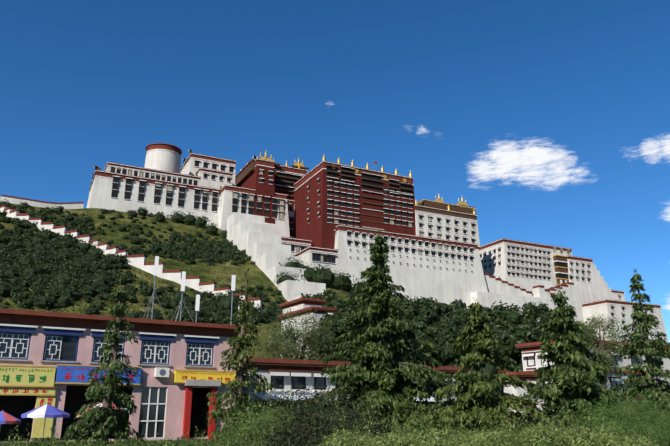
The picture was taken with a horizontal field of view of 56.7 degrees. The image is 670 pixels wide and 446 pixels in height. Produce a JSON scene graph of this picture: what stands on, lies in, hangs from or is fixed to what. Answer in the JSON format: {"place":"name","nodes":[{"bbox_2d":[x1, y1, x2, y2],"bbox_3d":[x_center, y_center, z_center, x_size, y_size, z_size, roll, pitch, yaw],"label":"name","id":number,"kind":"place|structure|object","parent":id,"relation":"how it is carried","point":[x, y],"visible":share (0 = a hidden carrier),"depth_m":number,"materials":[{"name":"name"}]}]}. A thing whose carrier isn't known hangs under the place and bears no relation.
{"place":"outdoors","nodes":[
{"label":"outdoors","id":0,"kind":"place"},
{"bbox_2d":[0,308,247,442],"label":"pink shop building","id":1,"kind":"structure","parent":0,"point":[51,358],"depth_m":40.58,"materials":[{"name":"paint"}]},
{"bbox_2d":[143,256,241,324],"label":"roof antenna masts","id":2,"kind":"object","parent":1,"relation":"on","point":[197,304],"visible":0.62,"depth_m":46.59,"materials":[{"name":"silver metal"}]},
{"bbox_2d":[28,435,219,445],"bbox_3d":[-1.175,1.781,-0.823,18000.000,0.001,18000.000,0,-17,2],"label":"ground","id":3,"kind":"structure","parent":0,"point":[152,441],"depth_m":38.84,"materials":[{"name":"green plant"}]},
{"bbox_2d":[0,402,127,439],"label":"patio umbrellas","id":4,"kind":"object","parent":3,"relation":"on","point":[47,410],"visible":0.5,"depth_m":34.07,"materials":[{"name":"multicoloured fabric"}]},
{"bbox_2d":[62,274,145,444],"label":"cedar tree","id":5,"kind":"object","parent":3,"relation":"on","point":[104,415],"visible":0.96,"depth_m":31.71,"materials":[{"name":"green plant"}]},
{"bbox_2d":[207,267,272,440],"bbox_3d":[-4.512,6.594,30.169,3.177,9.212,3.945,0,-17,2],"label":"cedar tree","id":6,"kind":"object","parent":3,"relation":"on","point":[239,382],"visible":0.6,"depth_m":29.83,"materials":[{"name":"green plant"}]},
{"bbox_2d":[252,323,301,359],"bbox_3d":[-5.312,15.260,61.825,5.300,10.834,5.624,-15,-22,40],"label":"willow tree","id":7,"kind":"object","parent":3,"relation":"on","point":[289,351],"visible":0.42,"depth_m":61.88,"materials":[{"name":"green plant"}]},
{"bbox_2d":[0,425,577,445],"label":"clipped hedge","id":8,"kind":"object","parent":3,"relation":"on","point":[46,442],"visible":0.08,"depth_m":20.73,"materials":[{"name":"green plant"}]},
{"bbox_2d":[256,309,334,360],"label":"willow tree","id":9,"kind":"object","parent":3,"relation":"on","point":[304,342],"visible":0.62,"depth_m":66.22,"materials":[{"name":"green plant"}]},
{"bbox_2d":[206,381,403,445],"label":"dark bush","id":10,"kind":"object","parent":3,"relation":"on","point":[307,424],"visible":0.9,"depth_m":16.21,"materials":[{"name":"green plant"}]},
{"bbox_2d":[278,297,358,361],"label":"town house","id":11,"kind":"structure","parent":3,"relation":"on","point":[301,304],"depth_m":110.26,"materials":[{"name":"white stone"}]},
{"bbox_2d":[2,401,659,445],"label":"light shrubs","id":12,"kind":"object","parent":3,"relation":"on","point":[582,436],"visible":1,"depth_m":10.72,"materials":[{"name":"green plant"}]},
{"bbox_2d":[243,357,517,422],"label":"low building","id":13,"kind":"structure","parent":3,"relation":"on","point":[291,373],"depth_m":54.50,"materials":[{"name":"white paint"}]},
{"bbox_2d":[303,229,462,432],"bbox_3d":[2.970,8.344,45.943,13.280,16.635,13.635,0,-17,2],"label":"cedar tree","id":14,"kind":"object","parent":3,"relation":"on","point":[377,369],"visible":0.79,"depth_m":44.56,"materials":[{"name":"green plant"}]},
{"bbox_2d":[403,325,438,365],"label":"poplar tree","id":15,"kind":"object","parent":3,"relation":"on","point":[419,336],"visible":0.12,"depth_m":91.04,"materials":[{"name":"green plant"}]},
{"bbox_2d":[431,323,471,366],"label":"poplar tree","id":16,"kind":"object","parent":3,"relation":"on","point":[446,336],"visible":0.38,"depth_m":93.63,"materials":[{"name":"green plant"}]},
{"bbox_2d":[419,298,551,431],"bbox_3d":[9.268,9.548,38.864,9.055,10.167,9.274,10,-19,-29],"label":"cedar tree","id":17,"kind":"object","parent":3,"relation":"on","point":[484,395],"visible":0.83,"depth_m":38.28,"materials":[{"name":"green plant"}]},
{"bbox_2d":[470,317,521,371],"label":"poplar tree","id":18,"kind":"object","parent":3,"relation":"on","point":[501,333],"visible":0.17,"depth_m":99.33,"materials":[{"name":"green plant"}]},
{"bbox_2d":[504,320,549,371],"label":"poplar tree","id":19,"kind":"object","parent":3,"relation":"on","point":[526,333],"visible":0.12,"depth_m":96.43,"materials":[{"name":"green plant"}]},
{"bbox_2d":[505,282,651,429],"bbox_3d":[14.078,8.843,37.601,7.720,10.677,8.791,0,-17,2],"label":"cedar tree","id":20,"kind":"object","parent":3,"relation":"on","point":[572,374],"visible":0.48,"depth_m":36.62,"materials":[{"name":"green plant"}]},
{"bbox_2d":[575,314,625,407],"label":"willow tree","id":21,"kind":"object","parent":3,"relation":"on","point":[601,350],"visible":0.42,"depth_m":72.14,"materials":[{"name":"green plant"}]},
{"bbox_2d":[570,384,669,445],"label":"cypress bush","id":22,"kind":"object","parent":3,"relation":"on","point":[627,416],"visible":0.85,"depth_m":22.57,"materials":[{"name":"green plant"}]},
{"bbox_2d":[608,268,669,410],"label":"cedar tree","id":23,"kind":"object","parent":3,"relation":"on","point":[652,387],"visible":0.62,"depth_m":42.26,"materials":[{"name":"green plant"}]},
{"bbox_2d":[626,332,669,344],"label":"poplar tree","id":24,"kind":"object","parent":3,"relation":"on","point":[632,341],"depth_m":112.51,"materials":[{"name":"green plant"}]},
{"bbox_2d":[0,203,449,357],"bbox_3d":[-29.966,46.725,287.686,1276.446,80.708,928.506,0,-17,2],"label":"marpo ri hill","id":25,"kind":"structure","parent":0,"point":[221,273],"depth_m":182.97,"materials":[{"name":"green plant"}]},
{"bbox_2d":[86,143,236,226],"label":"palace building","id":26,"kind":"structure","parent":25,"relation":"on","point":[160,181],"depth_m":262.27,"materials":[{"name":"white paint"}]},
{"bbox_2d":[0,195,325,306],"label":"hill zigzag walls","id":27,"kind":"structure","parent":25,"relation":"on","point":[258,240],"depth_m":192.62,"materials":[{"name":"white paint"}]},
{"bbox_2d":[0,199,407,324],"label":"hill scrub bushes","id":28,"kind":"object","parent":25,"relation":"on","point":[49,268],"visible":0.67,"depth_m":162.08,"materials":[{"name":"green plant"}]},
{"bbox_2d":[217,185,338,274],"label":"palace building","id":29,"kind":"structure","parent":25,"relation":"on","point":[233,199],"depth_m":265.39,"materials":[{"name":"white paint"}]},
{"bbox_2d":[300,289,347,308],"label":"poplar tree","id":30,"kind":"object","parent":25,"relation":"on","point":[331,299],"visible":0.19,"depth_m":127.31,"materials":[{"name":"green plant"}]},
{"bbox_2d":[235,152,415,248],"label":"red palace building","id":31,"kind":"structure","parent":25,"relation":"on","point":[326,196],"depth_m":269.57,"materials":[{"name":"red paint"}]},
{"bbox_2d":[308,307,355,361],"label":"poplar tree","id":32,"kind":"object","parent":25,"relation":"on","point":[335,324],"visible":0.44,"depth_m":96.70,"materials":[{"name":"green plant"}]},
{"bbox_2d":[336,305,362,347],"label":"poplar tree","id":33,"kind":"object","parent":25,"relation":"on","point":[355,307],"depth_m":103.73,"materials":[{"name":"green plant"}]},
{"bbox_2d":[341,289,367,308],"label":"poplar tree","id":34,"kind":"object","parent":25,"relation":"on","point":[350,295],"visible":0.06,"depth_m":131.79,"materials":[{"name":"green plant"}]},
{"bbox_2d":[389,295,421,318],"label":"poplar tree","id":35,"kind":"object","parent":25,"relation":"on","point":[409,307],"visible":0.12,"depth_m":121.29,"materials":[{"name":"green plant"}]},
{"bbox_2d":[334,195,487,308],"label":"palace building","id":36,"kind":"structure","parent":25,"relation":"on","point":[437,256],"depth_m":268.86,"materials":[{"name":"white paint"}]},
{"bbox_2d":[405,316,418,322],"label":"poplar tree","id":37,"kind":"object","parent":25,"relation":"on","point":[413,320],"visible":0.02,"depth_m":114.41,"materials":[{"name":"green plant"}]},
{"bbox_2d":[409,296,437,307],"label":"poplar tree","id":38,"kind":"object","parent":25,"relation":"on","point":[425,300],"visible":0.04,"depth_m":124.42,"materials":[{"name":"green plant"}]},
{"bbox_2d":[409,306,455,354],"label":"poplar tree","id":39,"kind":"object","parent":25,"relation":"on","point":[429,320],"visible":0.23,"depth_m":107.81,"materials":[{"name":"green plant"}]},
{"bbox_2d":[415,302,453,322],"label":"poplar tree","id":40,"kind":"object","parent":25,"relation":"on","point":[442,310],"visible":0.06,"depth_m":120.94,"materials":[{"name":"green plant"}]},
{"bbox_2d":[444,312,469,332],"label":"poplar tree","id":41,"kind":"object","parent":25,"relation":"on","point":[458,322],"visible":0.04,"depth_m":117.74,"materials":[{"name":"green plant"}]},
{"bbox_2d":[448,299,466,309],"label":"poplar tree","id":42,"kind":"object","parent":25,"relation":"on","point":[458,303],"visible":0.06,"depth_m":126.47,"materials":[{"name":"green plant"}]},
{"bbox_2d":[448,303,487,324],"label":"poplar tree","id":43,"kind":"object","parent":25,"relation":"on","point":[460,313],"visible":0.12,"depth_m":119.79,"materials":[{"name":"green plant"}]},
{"bbox_2d":[479,300,523,336],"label":"poplar tree","id":44,"kind":"object","parent":25,"relation":"on","point":[511,316],"visible":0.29,"depth_m":124.07,"materials":[{"name":"green plant"}]},
{"bbox_2d":[471,272,583,322],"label":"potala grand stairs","id":45,"kind":"structure","parent":25,"relation":"on","point":[498,289],"depth_m":284.81,"materials":[{"name":"white paint"}]},
{"bbox_2d":[519,301,551,334],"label":"poplar tree","id":46,"kind":"object","parent":25,"relation":"on","point":[532,313],"visible":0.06,"depth_m":124.65,"materials":[{"name":"green plant"}]},
{"bbox_2d":[478,238,617,318],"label":"palace building","id":47,"kind":"structure","parent":25,"relation":"on","point":[527,266],"depth_m":325.58,"materials":[{"name":"white paint"}]},
{"bbox_2d":[553,321,598,339],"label":"poplar tree","id":48,"kind":"object","parent":25,"relation":"on","point":[584,330],"depth_m":115.86,"materials":[{"name":"green plant"}]},
{"bbox_2d":[582,290,668,342],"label":"building","id":49,"kind":"structure","parent":25,"relation":"on","point":[621,307],"depth_m":315.53,"materials":[{"name":"white paint"}]},
{"bbox_2d":[0,0,669,341],"label":"sky","id":50,"kind":"structure","parent":0,"point":[550,119],"materials":[{"name":"blue"}]},
{"bbox_2d":[503,339,669,423],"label":"town house","id":51,"kind":"structure","parent":0,"point":[532,361],"depth_m":79.04,"materials":[{"name":"white paint"}]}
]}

